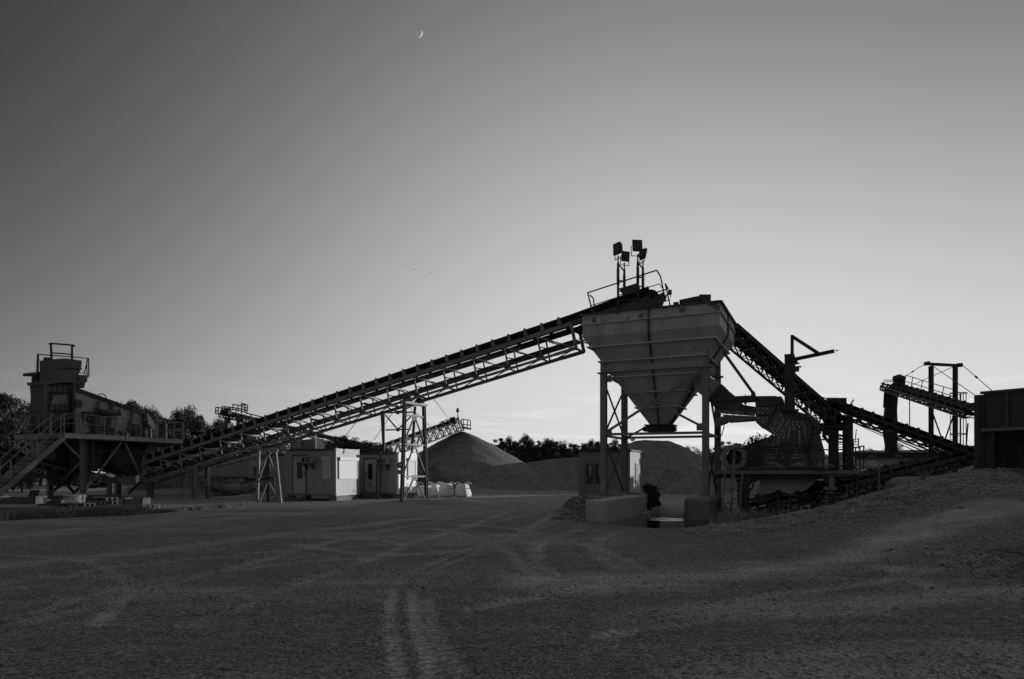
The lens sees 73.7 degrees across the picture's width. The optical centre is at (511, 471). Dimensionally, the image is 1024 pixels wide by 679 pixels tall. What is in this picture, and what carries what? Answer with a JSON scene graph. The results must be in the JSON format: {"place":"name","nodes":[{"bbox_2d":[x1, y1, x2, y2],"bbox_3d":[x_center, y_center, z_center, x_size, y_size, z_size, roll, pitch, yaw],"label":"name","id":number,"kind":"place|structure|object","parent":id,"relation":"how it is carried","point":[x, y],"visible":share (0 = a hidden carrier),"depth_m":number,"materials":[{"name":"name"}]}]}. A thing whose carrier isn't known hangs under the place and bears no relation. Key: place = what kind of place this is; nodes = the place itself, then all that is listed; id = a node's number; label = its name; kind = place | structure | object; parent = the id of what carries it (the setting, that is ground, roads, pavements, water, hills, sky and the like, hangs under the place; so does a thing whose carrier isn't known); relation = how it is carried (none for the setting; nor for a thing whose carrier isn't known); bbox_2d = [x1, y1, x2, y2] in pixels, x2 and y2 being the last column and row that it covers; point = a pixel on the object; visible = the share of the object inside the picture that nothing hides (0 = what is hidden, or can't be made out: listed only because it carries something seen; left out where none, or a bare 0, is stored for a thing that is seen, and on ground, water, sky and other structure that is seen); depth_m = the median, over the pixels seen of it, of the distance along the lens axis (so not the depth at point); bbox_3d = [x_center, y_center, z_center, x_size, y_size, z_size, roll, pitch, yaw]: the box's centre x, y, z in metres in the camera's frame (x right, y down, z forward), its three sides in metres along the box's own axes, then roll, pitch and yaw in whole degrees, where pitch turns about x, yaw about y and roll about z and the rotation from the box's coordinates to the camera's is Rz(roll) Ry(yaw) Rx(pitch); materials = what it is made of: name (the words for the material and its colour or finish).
{"place":"outdoors","nodes":[
{"label":"outdoors","id":0,"kind":"place"},
{"bbox_2d":[107,483,122,503],"bbox_3d":[-19.247,1.095,33.025,0.684,1.050,0.450,0,0,0],"label":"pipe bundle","id":1,"kind":"object","parent":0,"point":[112,488],"visible":0.66,"depth_m":32.97,"materials":[{"name":"metal"}]},
{"bbox_2d":[0,466,1023,678],"bbox_3d":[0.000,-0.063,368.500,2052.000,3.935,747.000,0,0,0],"label":"ground","id":2,"kind":"structure","parent":0,"point":[479,507],"depth_m":9.56,"materials":[{"name":"gravel"}]},
{"bbox_2d":[0,391,29,468],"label":"tree","id":3,"kind":"object","parent":2,"relation":"on","point":[8,404],"visible":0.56,"depth_m":63.81,"materials":[{"name":"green plant"}]},
{"bbox_2d":[0,416,45,488],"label":"tree","id":4,"kind":"object","parent":2,"relation":"on","point":[9,425],"visible":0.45,"depth_m":59.57,"materials":[{"name":"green plant"}]},
{"bbox_2d":[1,453,45,491],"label":"bush","id":5,"kind":"object","parent":2,"relation":"on","point":[29,481],"visible":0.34,"depth_m":51.66,"materials":[{"name":"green plant"}]},
{"bbox_2d":[2,398,48,487],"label":"tree","id":6,"kind":"object","parent":2,"relation":"on","point":[27,409],"visible":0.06,"depth_m":66.58,"materials":[{"name":"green plant"}]},
{"bbox_2d":[13,430,45,488],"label":"tree","id":7,"kind":"object","parent":2,"relation":"on","point":[23,445],"visible":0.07,"depth_m":61.74,"materials":[{"name":"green plant"}]},
{"bbox_2d":[37,499,72,505],"bbox_3d":[-19.231,1.311,28.723,1.020,0.250,0.740,0,0,0],"label":"crate","id":8,"kind":"object","parent":2,"relation":"on","point":[51,502],"visible":0.55,"depth_m":28.37,"materials":[{"name":"grey wood"}]},
{"bbox_2d":[0,503,167,520],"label":"grass strip","id":9,"kind":"object","parent":2,"relation":"on","point":[42,512],"depth_m":23.68,"materials":[{"name":"plant"}]},
{"bbox_2d":[14,413,183,496],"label":"screening platform","id":10,"kind":"structure","parent":2,"relation":"on","point":[84,438],"depth_m":38.70,"materials":[{"name":"metal"}]},
{"bbox_2d":[0,413,65,495],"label":"staircase","id":11,"kind":"structure","parent":10,"relation":"attached to","point":[30,466],"depth_m":35.34,"materials":[{"name":"metal"}]},
{"bbox_2d":[0,447,96,488],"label":"transfer conveyor","id":12,"kind":"object","parent":10,"relation":"attached to","point":[43,464],"visible":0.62,"depth_m":37.88,"materials":[{"name":"metal"}]},
{"bbox_2d":[72,474,108,487],"bbox_3d":[-24.180,0.542,39.446,0.900,0.838,1.884,0,0,25],"label":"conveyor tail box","id":13,"kind":"object","parent":12,"relation":"attached to","point":[75,478],"visible":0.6,"depth_m":38.77,"materials":[{"name":"metal"}]},
{"bbox_2d":[27,358,81,433],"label":"feed tower","id":14,"kind":"structure","parent":10,"relation":"on","point":[52,390],"depth_m":37.77,"materials":[{"name":"grey metal"}]},
{"bbox_2d":[23,342,89,433],"bbox_3d":[-26.164,-4.614,39.450,1.896,5.560,2.964,0,0,25],"label":"railing","id":15,"kind":"object","parent":10,"relation":"on","point":[35,376],"visible":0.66,"depth_m":38.76,"materials":[{"name":"black metal"}]},
{"bbox_2d":[45,440,146,493],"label":"collecting hoppers","id":16,"kind":"object","parent":10,"relation":"hanging from","point":[120,462],"visible":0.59,"depth_m":39.41,"materials":[{"name":"black metal"}]},
{"bbox_2d":[111,476,135,484],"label":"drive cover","id":17,"kind":"object","parent":16,"relation":"on","point":[126,480],"visible":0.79,"depth_m":40.77,"materials":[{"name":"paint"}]},
{"bbox_2d":[52,387,163,437],"bbox_3d":[-23.979,-3.333,40.853,3.159,2.804,5.050,0,0,25],"label":"vibrating screen","id":18,"kind":"object","parent":10,"relation":"on","point":[95,404],"visible":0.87,"depth_m":39.83,"materials":[{"name":"paint"}]},
{"bbox_2d":[141,436,294,483],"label":"ground conveyor","id":19,"kind":"object","parent":10,"relation":"attached to","point":[254,456],"visible":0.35,"depth_m":44.27,"materials":[{"name":"metal"}]},
{"bbox_2d":[85,501,117,504],"bbox_3d":[-18.080,1.381,29.872,1.207,0.142,0.811,0,0,0],"label":"pallet","id":20,"kind":"object","parent":2,"relation":"on","point":[105,502],"visible":0.76,"depth_m":29.66,"materials":[{"name":"grey wood"}]},
{"bbox_2d":[81,497,117,500],"bbox_3d":[-18.416,1.237,30.482,1.200,0.142,0.800,0,0,5],"label":"pallet","id":21,"kind":"object","parent":20,"relation":"on","point":[99,498],"visible":0.87,"depth_m":30.42,"materials":[{"name":"grey wood"}]},
{"bbox_2d":[118,399,150,478],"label":"tree","id":22,"kind":"object","parent":2,"relation":"on","point":[132,404],"visible":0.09,"depth_m":81.71,"materials":[{"name":"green plant"}]},
{"bbox_2d":[121,504,155,507],"bbox_3d":[-16.253,1.523,29.576,1.200,0.142,0.800,0,0,5],"label":"pallet","id":23,"kind":"object","parent":2,"relation":"on","point":[153,505],"visible":0.23,"depth_m":29.82,"materials":[{"name":"grey wood"}]},
{"bbox_2d":[123,497,150,504],"bbox_3d":[-16.416,1.300,29.872,0.870,0.290,0.640,0,0,0],"label":"crate","id":24,"kind":"object","parent":23,"relation":"on","point":[133,501],"visible":0.95,"depth_m":29.57,"materials":[{"name":"grey wood"}]},
{"bbox_2d":[127,404,166,468],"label":"tree","id":25,"kind":"object","parent":2,"relation":"on","point":[151,413],"visible":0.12,"depth_m":79.69,"materials":[{"name":"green plant"}]},
{"bbox_2d":[146,432,181,454],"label":"tree","id":26,"kind":"object","parent":2,"relation":"on","point":[170,435],"visible":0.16,"depth_m":69.40,"materials":[{"name":"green plant"}]},
{"bbox_2d":[162,407,193,446],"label":"tree","id":27,"kind":"object","parent":2,"relation":"on","point":[177,416],"visible":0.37,"depth_m":77.46,"materials":[{"name":"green plant"}]},
{"bbox_2d":[180,469,197,498],"bbox_3d":[-18.350,0.748,38.792,1.003,1.726,0.065,0,0,0],"label":"ladder","id":28,"kind":"object","parent":2,"relation":"on","point":[185,482],"visible":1,"depth_m":38.77,"materials":[{"name":"metal"}]},
{"bbox_2d":[122,500,262,515],"bbox_3d":[-13.185,1.514,29.759,1.404,0.252,10.662,0,0,11],"label":"grass fringe","id":29,"kind":"object","parent":2,"relation":"on","point":[191,508],"depth_m":28.07,"materials":[{"name":"plant"}]},
{"bbox_2d":[176,403,208,437],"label":"tree","id":30,"kind":"object","parent":2,"relation":"on","point":[199,429],"visible":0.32,"depth_m":78.70,"materials":[{"name":"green plant"}]},
{"bbox_2d":[185,414,212,437],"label":"tree","id":31,"kind":"object","parent":2,"relation":"on","point":[201,418],"visible":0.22,"depth_m":79.75,"materials":[{"name":"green plant"}]},
{"bbox_2d":[192,465,209,499],"bbox_3d":[-17.933,0.636,39.404,0.261,2.028,1.772,0,0,3],"label":"support frame","id":32,"kind":"object","parent":2,"relation":"on","point":[195,485],"visible":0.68,"depth_m":39.19,"materials":[{"name":"paint"}]},
{"bbox_2d":[157,447,287,482],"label":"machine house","id":33,"kind":"structure","parent":2,"relation":"on","point":[245,471],"depth_m":47.44,"materials":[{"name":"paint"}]},
{"bbox_2d":[223,483,242,495],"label":"boulder","id":34,"kind":"object","parent":2,"relation":"on","point":[233,489],"visible":0.98,"depth_m":42.71,"materials":[{"name":"stone"}]},
{"bbox_2d":[215,493,271,499],"bbox_3d":[-15.157,1.402,38.500,3.186,0.385,0.138,0,0,0],"label":"white pipe","id":35,"kind":"object","parent":2,"relation":"on","point":[239,496],"visible":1,"depth_m":38.44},
{"bbox_2d":[255,448,281,502],"bbox_3d":[-12.315,0.245,34.995,1.324,2.850,0.950,0,0,0],"label":"pipe stand","id":36,"kind":"object","parent":2,"relation":"on","point":[267,461],"visible":0.94,"depth_m":34.56,"materials":[{"name":"paint"}]},
{"bbox_2d":[215,403,323,446],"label":"railed conveyor","id":37,"kind":"object","parent":2,"relation":"on","point":[227,413],"visible":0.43,"depth_m":57.97,"materials":[{"name":"metal"}]},
{"bbox_2d":[269,453,284,495],"bbox_3d":[-13.177,0.185,40.548,1.273,2.450,2.453,0,0,18],"label":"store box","id":38,"kind":"object","parent":2,"relation":"on","point":[281,460],"visible":0.12,"depth_m":39.35,"materials":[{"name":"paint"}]},
{"bbox_2d":[128,440,464,494],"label":"berm grass","id":39,"kind":"structure","parent":2,"relation":"on","point":[175,482],"depth_m":47.59,"materials":[{"name":"plant"}]},
{"bbox_2d":[314,433,392,451],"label":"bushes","id":40,"kind":"object","parent":39,"relation":"on","point":[324,436],"visible":0.36,"depth_m":57.92,"materials":[{"name":"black plant"}]},
{"bbox_2d":[289,438,324,448],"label":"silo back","id":41,"kind":"object","parent":2,"relation":"on","point":[304,444],"visible":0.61,"depth_m":45.00,"materials":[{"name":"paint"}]},
{"bbox_2d":[282,448,359,500],"bbox_3d":[-10.807,0.215,38.232,3.439,2.970,3.503,0,0,18],"label":"office cabin","id":42,"kind":"object","parent":2,"relation":"on","point":[333,474],"visible":0.99,"depth_m":37.60,"materials":[{"name":"metal"}]},
{"bbox_2d":[292,455,305,492],"bbox_3d":[-11.764,0.144,37.736,0.902,2.112,0.082,0,0,19],"label":"door","id":43,"kind":"structure","parent":42,"relation":"in","point":[298,470],"depth_m":37.76,"materials":[{"name":"metal"}]},
{"bbox_2d":[358,452,416,498],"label":"office cabin","id":44,"kind":"object","parent":2,"relation":"on","point":[379,476],"visible":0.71,"depth_m":40.80,"materials":[{"name":"metal"}]},
{"bbox_2d":[363,458,376,491],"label":"door","id":45,"kind":"structure","parent":44,"relation":"in","point":[369,466],"depth_m":40.89,"materials":[{"name":"metal"}]},
{"bbox_2d":[381,405,415,452],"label":"braced frame","id":46,"kind":"object","parent":2,"relation":"on","point":[413,426],"visible":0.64,"depth_m":45.92,"materials":[{"name":"metal"}]},
{"bbox_2d":[400,395,428,501],"bbox_3d":[-4.767,-1.008,33.403,0.700,5.324,2.365,0,0,25],"label":"conveyor trestle","id":47,"kind":"object","parent":2,"relation":"on","point":[414,446],"visible":0.87,"depth_m":33.26,"materials":[{"name":"metal"}]},
{"bbox_2d":[140,270,671,481],"bbox_3d":[-7.695,-3.714,34.593,31.309,8.735,1.926,0,0,25],"label":"conveyor","id":48,"kind":"object","parent":47,"relation":"on","point":[648,297],"visible":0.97,"depth_m":33.19,"materials":[{"name":"metal"}]},
{"bbox_2d":[613,242,629,307],"bbox_3d":[4.606,-8.117,28.794,0.430,2.716,1.798,0,0,21],"label":"light mast","id":49,"kind":"object","parent":48,"relation":"attached to","point":[618,249],"visible":0.97,"depth_m":28.18,"materials":[{"name":"black metal"}]},
{"bbox_2d":[631,239,646,301],"bbox_3d":[5.359,-8.203,28.488,0.459,2.578,1.865,0,0,22],"label":"light mast","id":50,"kind":"object","parent":48,"relation":"attached to","point":[636,246],"visible":0.95,"depth_m":27.78,"materials":[{"name":"black metal"}]},
{"bbox_2d":[415,482,434,497],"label":"bulk bag","id":51,"kind":"object","parent":2,"relation":"on","point":[430,493],"visible":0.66,"depth_m":41.23,"materials":[{"name":"fabric"}]},
{"bbox_2d":[385,417,470,451],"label":"stacker conveyor","id":52,"kind":"object","parent":2,"relation":"on","point":[452,421],"visible":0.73,"depth_m":58.91,"materials":[{"name":"metal"}]},
{"bbox_2d":[439,482,455,496],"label":"bulk bag","id":53,"kind":"object","parent":2,"relation":"on","point":[446,489],"visible":1,"depth_m":42.27,"materials":[{"name":"fabric"}]},
{"bbox_2d":[432,467,463,483],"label":"gravel heap","id":54,"kind":"object","parent":2,"relation":"on","point":[448,471],"visible":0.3,"depth_m":53.94,"materials":[{"name":"gravel"}]},
{"bbox_2d":[455,482,471,496],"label":"bulk bag","id":55,"kind":"object","parent":2,"relation":"on","point":[462,490],"visible":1,"depth_m":42.26,"materials":[{"name":"fabric"}]},
{"bbox_2d":[417,431,554,490],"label":"gravel heap","id":56,"kind":"object","parent":2,"relation":"on","point":[476,462],"visible":0.51,"depth_m":56.76,"materials":[{"name":"gravel"}]},
{"bbox_2d":[527,457,578,488],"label":"gravel heap","id":57,"kind":"object","parent":2,"relation":"on","point":[557,473],"visible":0.1,"depth_m":59.62,"materials":[{"name":"gravel"}]},
{"bbox_2d":[551,495,610,526],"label":"wall grass","id":58,"kind":"structure","parent":2,"relation":"on","point":[576,512],"depth_m":24.43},
{"bbox_2d":[548,491,644,520],"bbox_3d":[3.512,1.284,26.719,1.593,0.899,8.162,0,0,25],"label":"pad rubble","id":59,"kind":"object","parent":2,"relation":"on","point":[609,495],"visible":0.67,"depth_m":25.28,"materials":[{"name":"stone"}]},
{"bbox_2d":[574,449,642,495],"bbox_3d":[5.148,0.290,36.189,3.538,2.820,2.262,0,0,10],"label":"weigh hut","id":60,"kind":"object","parent":2,"relation":"on","point":[589,469],"visible":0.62,"depth_m":35.30,"materials":[{"name":"grey metal"}]},
{"bbox_2d":[583,463,599,485],"bbox_3d":[4.215,0.170,35.269,1.106,1.200,0.039,0,0,10],"label":"front window","id":61,"kind":"structure","parent":60,"relation":"in","point":[591,470],"depth_m":35.28,"materials":[{"name":"glass"}]},
{"bbox_2d":[586,495,646,522],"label":"retaining wall","id":62,"kind":"structure","parent":2,"relation":"on","point":[610,509],"depth_m":23.59,"materials":[{"name":"concrete"}]},
{"bbox_2d":[600,508,659,523],"bbox_3d":[4.435,1.723,24.566,1.003,0.542,6.308,0,0,25],"label":"wall rubble","id":63,"kind":"object","parent":2,"relation":"on","point":[651,511],"depth_m":26.68,"materials":[{"name":"stone"}]},
{"bbox_2d":[555,440,710,492],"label":"gravel heap","id":64,"kind":"object","parent":2,"relation":"on","point":[664,464],"visible":0.25,"depth_m":55.89,"materials":[{"name":"gravel"}]},
{"bbox_2d":[640,482,660,508],"bbox_3d":[5.707,1.079,28.570,1.209,1.321,0.992,0,0,-39],"label":"bush","id":65,"kind":"object","parent":2,"relation":"on","point":[648,489],"visible":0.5,"depth_m":28.50,"materials":[{"name":"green plant"}]},
{"bbox_2d":[647,492,660,509],"bbox_3d":[5.820,1.255,27.991,0.617,0.825,0.653,0,0,38],"label":"bush","id":66,"kind":"object","parent":2,"relation":"on","point":[652,498],"visible":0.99,"depth_m":27.94,"materials":[{"name":"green plant"}]},
{"bbox_2d":[580,300,736,495],"bbox_3d":[6.134,-2.487,28.233,5.530,7.635,4.400,0,0,25],"label":"storage hopper","id":67,"kind":"object","parent":2,"relation":"on","point":[655,361],"visible":0.91,"depth_m":26.94,"materials":[{"name":"paint"}]},
{"bbox_2d":[694,373,755,439],"bbox_3d":[8.474,-2.667,27.038,2.319,2.910,1.457,0,0,25],"label":"vibrating feeder","id":68,"kind":"object","parent":67,"relation":"hanging from","point":[723,399],"visible":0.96,"depth_m":26.48,"materials":[{"name":"paint"}]},
{"bbox_2d":[722,351,755,394],"bbox_3d":[8.774,-3.818,26.438,1.262,1.806,0.186,0,0,23],"label":"stay bar","id":69,"kind":"object","parent":68,"relation":"attached to","point":[738,373],"visible":1,"depth_m":26.40,"materials":[{"name":"metal"}]},
{"bbox_2d":[608,515,718,527],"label":"puddle","id":70,"kind":"object","parent":2,"relation":"on","point":[657,521],"visible":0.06,"depth_m":22.49,"materials":[{"name":"black liquid"}]},
{"bbox_2d":[684,495,721,519],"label":"concrete plinth","id":71,"kind":"structure","parent":2,"relation":"on","point":[696,507],"depth_m":23.90,"materials":[{"name":"concrete"}]},
{"bbox_2d":[658,465,750,495],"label":"gravel heap","id":72,"kind":"object","parent":2,"relation":"on","point":[691,485],"visible":0.2,"depth_m":47.88,"materials":[{"name":"gravel"}]},
{"bbox_2d":[714,445,864,513],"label":"crusher deck","id":73,"kind":"structure","parent":2,"relation":"on","point":[794,477],"depth_m":24.78,"materials":[{"name":"black metal"}]},
{"bbox_2d":[720,471,743,514],"bbox_3d":[8.003,0.810,24.841,0.665,1.612,0.900,0,0,30],"label":"deck ladder","id":74,"kind":"object","parent":73,"relation":"attached to","point":[723,493],"visible":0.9,"depth_m":24.80,"materials":[{"name":"metal"}]},
{"bbox_2d":[730,450,734,511],"bbox_3d":[8.032,0.353,24.872,0.203,2.235,0.066,0,0,25],"label":"ladder handrail","id":75,"kind":"object","parent":74,"relation":"attached to","point":[733,470],"visible":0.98,"depth_m":24.84,"materials":[{"name":"metal"}]},
{"bbox_2d":[721,445,746,468],"bbox_3d":[8.447,-0.531,25.933,0.971,0.903,1.025,0,0,25],"label":"flywheel","id":76,"kind":"object","parent":73,"relation":"on","point":[726,459],"visible":0.84,"depth_m":25.52,"materials":[{"name":"paint"}]},
{"bbox_2d":[742,396,824,468],"bbox_3d":[10.244,-1.429,26.039,3.116,2.804,2.212,0,0,27],"label":"impact crusher","id":77,"kind":"object","parent":73,"relation":"on","point":[784,429],"visible":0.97,"depth_m":25.29,"materials":[{"name":"metal"}]},
{"bbox_2d":[780,335,837,411],"bbox_3d":[10.727,-3.600,24.642,2.110,2.780,0.547,0,0,39],"label":"jib crane","id":78,"kind":"object","parent":77,"relation":"on","point":[789,390],"visible":1,"depth_m":24.93,"materials":[{"name":"black metal"}]},
{"bbox_2d":[789,358,800,419],"bbox_3d":[10.336,-2.990,24.905,0.400,2.257,0.179,0,0,25],"label":"chain hoist","id":79,"kind":"object","parent":78,"relation":"hanging from","point":[795,368],"visible":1,"depth_m":24.86,"materials":[{"name":"black metal"}]},
{"bbox_2d":[724,479,859,511],"bbox_3d":[13.026,1.079,32.000,8.389,2.012,7.018,0,0,0],"label":"gravel heap","id":80,"kind":"object","parent":2,"relation":"on","point":[754,491],"visible":0.09,"depth_m":30.79,"materials":[{"name":"gravel"}]},
{"bbox_2d":[702,468,932,523],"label":"pit weeds","id":81,"kind":"object","parent":2,"relation":"on","point":[725,518],"visible":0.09,"depth_m":20.44,"materials":[{"name":"black plant"}]},
{"bbox_2d":[828,431,838,468],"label":"conveyor column","id":82,"kind":"structure","parent":2,"relation":"on","point":[833,454],"depth_m":35.32,"materials":[{"name":"black metal"}]},
{"bbox_2d":[818,414,848,446],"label":"transfer platform","id":83,"kind":"structure","parent":82,"relation":"on","point":[833,429],"depth_m":34.00,"materials":[{"name":"black metal"}]},
{"bbox_2d":[673,294,846,430],"bbox_3d":[11.777,-4.680,31.264,11.056,5.366,1.226,0,0,-31],"label":"elevating conveyor","id":84,"kind":"object","parent":83,"relation":"on","point":[756,351],"visible":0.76,"depth_m":31.39,"materials":[{"name":"black metal"}]},
{"bbox_2d":[817,397,973,464],"bbox_3d":[18.020,-1.978,32.211,6.878,3.442,1.747,0,0,28],"label":"feed conveyor","id":85,"kind":"object","parent":83,"relation":"on","point":[894,426],"visible":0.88,"depth_m":31.87,"materials":[{"name":"black metal"}]},
{"bbox_2d":[668,467,1023,542],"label":"coarse gravel","id":86,"kind":"structure","parent":2,"relation":"on","point":[925,486],"depth_m":18.29,"materials":[{"name":"gravel"}]},
{"bbox_2d":[842,416,852,468],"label":"conveyor column","id":87,"kind":"structure","parent":2,"relation":"on","point":[847,453],"depth_m":35.32,"materials":[{"name":"black metal"}]},
{"bbox_2d":[824,452,885,496],"bbox_3d":[19.041,0.483,39.500,10.232,3.233,10.232,0,0,0],"label":"gravel heap","id":88,"kind":"object","parent":2,"relation":"on","point":[840,460],"visible":0.04,"depth_m":38.04,"materials":[{"name":"gravel"}]},
{"bbox_2d":[748,450,973,516],"bbox_3d":[15.178,0.301,27.702,15.264,2.875,1.301,0,0,-32],"label":"discharge conveyor","id":89,"kind":"object","parent":2,"relation":"on","point":[809,495],"visible":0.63,"depth_m":26.59,"materials":[{"name":"black metal"}]},
{"bbox_2d":[830,472,953,477],"bbox_3d":[13.494,0.082,22.769,6.379,0.251,0.721,0,0,-16],"label":"long cable","id":90,"kind":"object","parent":2,"relation":"on","point":[892,475],"visible":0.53,"depth_m":22.29,"materials":[{"name":"rubber"}]},
{"bbox_2d":[854,450,944,451],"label":"earth bank","id":91,"kind":"structure","parent":2,"relation":"on","point":[898,450],"depth_m":49.28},
{"bbox_2d":[879,374,973,451],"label":"sleeved conveyor","id":92,"kind":"object","parent":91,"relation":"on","point":[898,387],"visible":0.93,"depth_m":40.26,"materials":[{"name":"black metal"}]},
{"bbox_2d":[853,452,973,472],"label":"bay wall","id":93,"kind":"structure","parent":2,"relation":"on","point":[887,458],"depth_m":43.35,"materials":[{"name":"concrete"}]},
{"bbox_2d":[907,361,991,471],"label":"gantry tower","id":94,"kind":"structure","parent":2,"relation":"on","point":[931,416],"depth_m":39.90,"materials":[{"name":"black metal"}]},
{"bbox_2d":[949,392,968,444],"bbox_3d":[25.212,-2.940,38.500,1.066,3.071,0.077,0,0,0],"label":"caged ladder","id":95,"kind":"object","parent":94,"relation":"attached to","point":[967,424],"visible":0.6,"depth_m":38.48,"materials":[{"name":"black metal"}]},
{"bbox_2d":[974,388,1023,468],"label":"feed bin","id":96,"kind":"object","parent":2,"relation":"on","point":[998,428],"visible":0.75,"depth_m":21.66,"materials":[{"name":"metal"}]},
{"bbox_2d":[0,0,1023,472],"label":"sky","id":97,"kind":"structure","parent":0,"point":[217,203],"materials":[{"name":"grey"}]},
{"bbox_2d":[838,438,858,448],"bbox_3d":[15.761,-1.308,32.000,1.033,0.503,0.103,0,0,0],"label":"railing","id":98,"kind":"object","parent":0,"point":[847,444],"visible":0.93,"depth_m":31.96,"materials":[{"name":"black metal"}]},
{"bbox_2d":[818,405,853,451],"bbox_3d":[15.181,-2.012,32.000,1.694,2.175,0.069,0,0,0],"label":"pipework","id":99,"kind":"object","parent":98,"relation":"attached to","point":[827,432],"visible":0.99,"depth_m":31.97,"materials":[{"name":"black metal"}]},
{"bbox_2d":[863,531,1023,599],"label":"dark coarse gravel","id":100,"kind":"structure","parent":0,"point":[1020,562],"depth_m":10.82,"materials":[{"name":"gravel"}]},
{"bbox_3d":[-18.083,1.529,28.181,1.221,0.142,0.833,0,0,0],"label":"pallet","id":101,"kind":"object","parent":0,"visible":0},
{"bbox_2d":[54,503,94,506],"bbox_3d":[-18.038,1.384,28.181,1.200,0.142,0.800,0,0,-2],"label":"pallet","id":102,"kind":"object","parent":101,"relation":"on","point":[74,504],"visible":0.8,"depth_m":27.90,"materials":[{"name":"grey wood"}]},
{"bbox_2d":[63,495,85,502],"bbox_3d":[-18.002,1.130,28.091,0.741,0.328,0.368,0,0,0],"label":"rod stack","id":103,"kind":"object","parent":102,"relation":"on","point":[74,498],"visible":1,"depth_m":27.93,"materials":[{"name":"metal"}]},
{"bbox_3d":[-18.519,1.537,27.659,1.240,0.142,0.861,0,0,0],"label":"pallet","id":104,"kind":"object","parent":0,"visible":0},
{"bbox_2d":[0,496,47,503],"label":"crate","id":105,"kind":"object","parent":104,"relation":"on","point":[24,500],"visible":1,"depth_m":26.83,"materials":[{"name":"grey wood"}]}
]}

